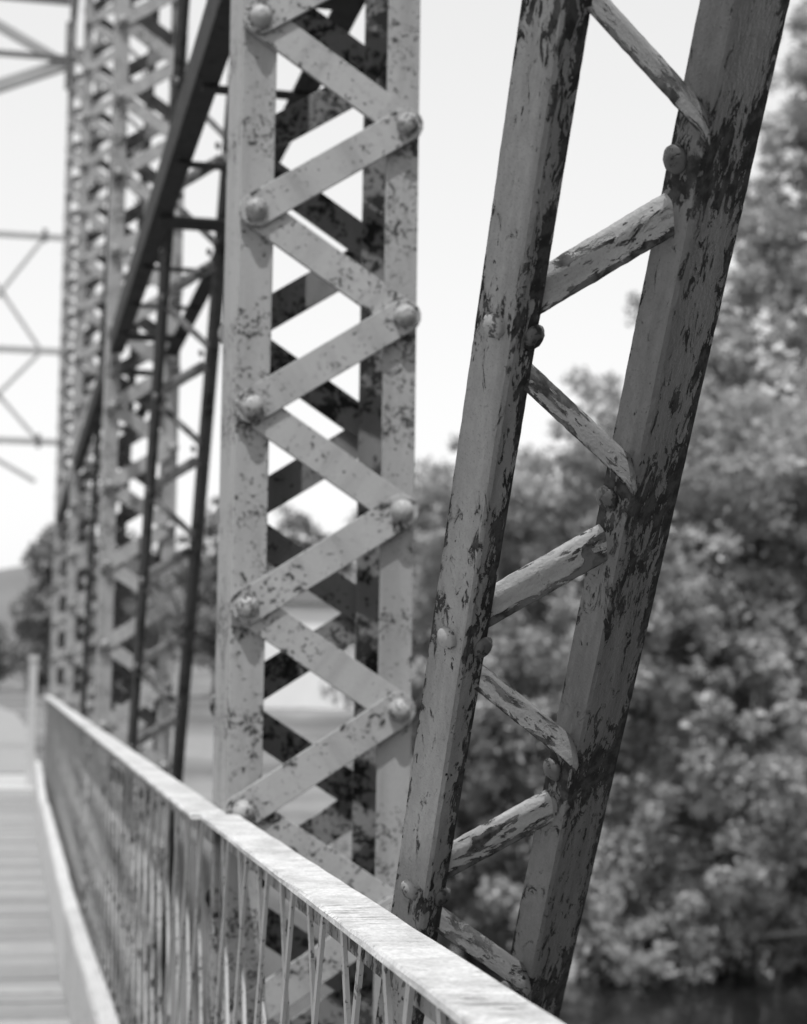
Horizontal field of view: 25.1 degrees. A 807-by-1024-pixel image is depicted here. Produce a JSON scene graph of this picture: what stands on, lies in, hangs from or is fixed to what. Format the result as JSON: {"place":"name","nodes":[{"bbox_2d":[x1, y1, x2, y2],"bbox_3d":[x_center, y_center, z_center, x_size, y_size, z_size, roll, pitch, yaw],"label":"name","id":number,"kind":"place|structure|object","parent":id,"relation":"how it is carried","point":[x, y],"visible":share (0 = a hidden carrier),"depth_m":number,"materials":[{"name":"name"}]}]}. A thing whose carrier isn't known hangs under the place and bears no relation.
{"place":"outdoors","nodes":[
{"label":"outdoors","id":0,"kind":"place"},
{"bbox_2d":[0,707,37,772],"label":"road","id":1,"kind":"structure","parent":0,"point":[13,741],"depth_m":34.77,"materials":[{"name":"grey"}]},
{"bbox_2d":[0,662,804,1023],"bbox_3d":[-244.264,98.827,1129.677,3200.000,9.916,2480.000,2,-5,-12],"label":"ground","id":2,"kind":"structure","parent":0,"point":[310,724],"depth_m":50.85,"materials":[{"name":"grey plant"}]},
{"bbox_2d":[0,622,21,681],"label":"distant tree","id":3,"kind":"object","parent":2,"relation":"on","point":[6,671],"visible":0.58,"depth_m":125.96,"materials":[{"name":"grey plant"}]},
{"bbox_2d":[1,631,49,695],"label":"distant tree","id":4,"kind":"object","parent":2,"relation":"on","point":[23,651],"visible":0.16,"depth_m":116.04,"materials":[{"name":"grey plant"}]},
{"bbox_2d":[0,790,70,1023],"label":"deck","id":5,"kind":"structure","parent":2,"relation":"on","point":[31,989],"depth_m":10.19,"materials":[{"name":"grey wood"}]},
{"bbox_2d":[34,761,46,845],"bbox_3d":[-3.675,2.861,18.323,0.072,0.351,7.081,2,-5,-12],"label":"guard timber","id":6,"kind":"object","parent":5,"relation":"on","point":[40,796],"visible":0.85,"depth_m":17.06,"materials":[{"name":"grey wood"}]},
{"bbox_2d":[43,695,63,826],"bbox_3d":[-3.381,2.388,17.380,0.078,1.191,5.620,2,-5,-12],"label":"lattice railing","id":7,"kind":"object","parent":5,"relation":"on","point":[51,745],"visible":0.77,"depth_m":16.72,"materials":[{"name":"metal"}]},
{"bbox_2d":[40,803,78,983],"bbox_3d":[-2.235,2.279,11.600,0.072,0.351,6.680,2,-5,-12],"label":"guard timber","id":8,"kind":"object","parent":5,"relation":"on","point":[61,896],"visible":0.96,"depth_m":10.27,"materials":[{"name":"grey wood"}]},
{"bbox_2d":[55,705,94,926],"bbox_3d":[-2.188,1.909,11.847,0.078,1.191,5.620,2,-5,-12],"label":"lattice railing","id":9,"kind":"object","parent":5,"relation":"on","point":[77,743],"visible":0.79,"depth_m":10.95,"materials":[{"name":"metal"}]},
{"bbox_2d":[63,908,119,1023],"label":"guard timber","id":10,"kind":"object","parent":5,"relation":"on","point":[88,997],"visible":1,"depth_m":6.94,"materials":[{"name":"grey wood"}]},
{"bbox_2d":[82,726,221,1023],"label":"lattice railing","id":11,"kind":"object","parent":5,"relation":"on","point":[183,801],"visible":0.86,"depth_m":5.27,"materials":[{"name":"grey metal"}]},
{"bbox_2d":[199,811,564,1023],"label":"lattice railing","id":12,"kind":"object","parent":5,"relation":"on","point":[434,981],"visible":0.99,"depth_m":2.21,"materials":[{"name":"metal"}]},
{"bbox_2d":[0,229,72,687],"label":"lattice portal","id":13,"kind":"object","parent":2,"relation":"on","point":[36,439],"visible":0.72,"depth_m":31.64,"materials":[{"name":"metal"}]},
{"bbox_2d":[0,774,86,882],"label":"abutment","id":14,"kind":"object","parent":2,"relation":"on","point":[12,781],"depth_m":22.87,"materials":[{"name":"concrete"}]},
{"bbox_2d":[26,656,38,785],"bbox_3d":[-4.609,2.594,22.497,0.130,1.620,0.130,2,-5,-12],"label":"end post","id":15,"kind":"object","parent":14,"relation":"on","point":[32,704],"visible":0.91,"depth_m":22.45,"materials":[{"name":"concrete"}]},
{"bbox_2d":[10,522,98,698],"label":"distant tree","id":16,"kind":"object","parent":2,"relation":"on","point":[33,609],"visible":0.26,"depth_m":81.66,"materials":[{"name":"grey plant"}]},
{"bbox_2d":[95,529,184,695],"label":"distant tree","id":17,"kind":"object","parent":2,"relation":"on","point":[128,606],"visible":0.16,"depth_m":109.32,"materials":[{"name":"grey plant"}]},
{"bbox_2d":[153,496,218,696],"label":"distant tree","id":18,"kind":"object","parent":2,"relation":"on","point":[205,653],"visible":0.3,"depth_m":117.40,"materials":[{"name":"grey plant"}]},
{"bbox_2d":[264,573,355,708],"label":"river water","id":19,"kind":"structure","parent":2,"relation":"on","point":[310,610],"depth_m":96.25,"materials":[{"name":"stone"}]},
{"bbox_2d":[266,504,355,575],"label":"distant tree","id":20,"kind":"object","parent":2,"relation":"on","point":[305,525],"visible":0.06,"depth_m":122.81,"materials":[{"name":"grey plant"}]},
{"bbox_2d":[345,508,423,536],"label":"distant tree","id":21,"kind":"object","parent":2,"relation":"on","point":[351,518],"visible":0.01,"depth_m":122.48,"materials":[{"name":"grey plant"}]},
{"bbox_2d":[319,433,577,957],"bbox_3d":[0.627,3.037,30.263,4.638,8.919,4.988,-2,-6,31],"label":"bushy tree","id":22,"kind":"object","parent":2,"relation":"on","point":[435,482],"visible":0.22,"depth_m":29.38,"materials":[{"name":"grey plant"}]},
{"bbox_2d":[345,444,624,920],"bbox_3d":[1.449,3.262,34.357,5.367,9.349,5.958,2,-5,-12],"label":"bushy tree","id":23,"kind":"object","parent":2,"relation":"on","point":[436,518],"visible":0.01,"depth_m":33.58,"materials":[{"name":"grey plant"}]},
{"bbox_2d":[511,605,569,668],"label":"distant tree","id":24,"kind":"object","parent":2,"relation":"on","point":[521,649],"depth_m":119.59,"materials":[{"name":"grey plant"}]},
{"bbox_2d":[412,364,795,985],"bbox_3d":[3.178,3.019,28.815,6.058,10.648,4.365,-1,-5,16],"label":"bushy tree","id":25,"kind":"object","parent":2,"relation":"on","point":[564,501],"visible":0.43,"depth_m":28.22,"materials":[{"name":"grey plant"}]},
{"bbox_2d":[553,368,806,977],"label":"bushy tree","id":26,"kind":"object","parent":2,"relation":"on","point":[737,766],"visible":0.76,"depth_m":27.64,"materials":[{"name":"grey plant"}]},
{"bbox_2d":[566,0,806,987],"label":"tall tree","id":27,"kind":"object","parent":2,"relation":"on","point":[764,248],"visible":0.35,"depth_m":32.15,"materials":[{"name":"grey plant"}]},
{"bbox_2d":[681,352,806,971],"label":"bushy tree","id":28,"kind":"object","parent":2,"relation":"on","point":[773,559],"visible":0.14,"depth_m":28.90,"materials":[{"name":"grey plant"}]},
{"bbox_2d":[0,554,806,674],"bbox_3d":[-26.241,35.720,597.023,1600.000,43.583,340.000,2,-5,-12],"label":"hills","id":29,"kind":"structure","parent":0,"point":[14,581],"depth_m":481.47,"materials":[{"name":"plant"}]},
{"bbox_2d":[0,0,806,580],"label":"sky","id":30,"kind":"structure","parent":0,"point":[623,125],"materials":[{"name":"white"}]},
{"bbox_2d":[449,915,806,1023],"bbox_3d":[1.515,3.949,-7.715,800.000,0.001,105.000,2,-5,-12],"label":"river","id":31,"kind":"structure","parent":0,"point":[765,994],"depth_m":26.23,"materials":[{"name":"black liquid"}]},
{"bbox_3d":[-1.413,3.332,9.057,0.374,0.240,23.200,2,-5,-12],"label":"bottom chord","id":32,"kind":"object","parent":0,"visible":0},
{"bbox_2d":[49,16,103,860],"bbox_3d":[-3.748,-0.764,20.628,0.388,9.900,0.359,2,-5,-12],"label":"laced post","id":33,"kind":"object","parent":32,"relation":"on","point":[66,365],"visible":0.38,"depth_m":20.62,"materials":[{"name":"grey metal"}]},
{"bbox_2d":[0,0,70,92],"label":"portal bracing","id":34,"kind":"object","parent":33,"relation":"attached to","point":[57,64],"visible":1,"depth_m":20.71,"materials":[{"name":"metal"}]},
{"bbox_2d":[56,466,100,524],"bbox_3d":[-3.160,-0.136,17.785,0.344,0.143,5.386,2,-5,-12],"label":"longitudinal strut","id":35,"kind":"object","parent":33,"relation":"attached to","point":[63,509],"visible":0.31,"depth_m":17.96,"materials":[{"name":"metal"}]},
{"bbox_2d":[59,0,125,920],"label":"laced post","id":36,"kind":"object","parent":32,"relation":"on","point":[84,348],"visible":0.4,"depth_m":15.03,"materials":[{"name":"grey metal"}]},
{"bbox_2d":[90,0,188,1023],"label":"laced post","id":37,"kind":"object","parent":32,"relation":"on","point":[130,18],"visible":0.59,"depth_m":9.35,"materials":[{"name":"grey metal"}]},
{"bbox_2d":[73,350,152,470],"bbox_3d":[-1.964,-0.615,12.253,0.344,0.143,5.386,2,-5,-12],"label":"longitudinal strut","id":38,"kind":"object","parent":37,"relation":"attached to","point":[90,425],"visible":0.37,"depth_m":11.82,"materials":[{"name":"metal"}]},
{"bbox_2d":[73,9,159,896],"bbox_3d":[-1.956,-0.805,12.344,0.258,9.300,0.056,2,27,-12],"label":"laced diagonal","id":39,"kind":"object","parent":38,"relation":"attached to","point":[92,562],"visible":0.2,"depth_m":12.70,"materials":[{"name":"paint"}]},
{"bbox_2d":[205,0,422,1023],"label":"laced post","id":40,"kind":"object","parent":32,"relation":"on","point":[371,271],"visible":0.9,"depth_m":3.74,"materials":[{"name":"grey metal"}]},
{"bbox_2d":[70,0,104,19],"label":"top chord","id":41,"kind":"object","parent":40,"relation":"on","point":[74,8],"visible":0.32,"depth_m":20.71,"materials":[{"name":"metal"}]},
{"bbox_2d":[110,0,364,355],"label":"longitudinal strut","id":42,"kind":"object","parent":40,"relation":"attached to","point":[201,87],"visible":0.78,"depth_m":5.82,"materials":[{"name":"metal"}]},
{"bbox_2d":[111,0,228,1023],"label":"laced diagonal","id":43,"kind":"object","parent":42,"relation":"attached to","point":[200,463],"visible":0.64,"depth_m":7.43,"materials":[{"name":"paint"}]},
{"bbox_2d":[375,0,789,1023],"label":"laced diagonal","id":44,"kind":"object","parent":40,"relation":"attached to","point":[683,226],"visible":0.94,"depth_m":2.03,"materials":[{"name":"grey paint"}]}
]}

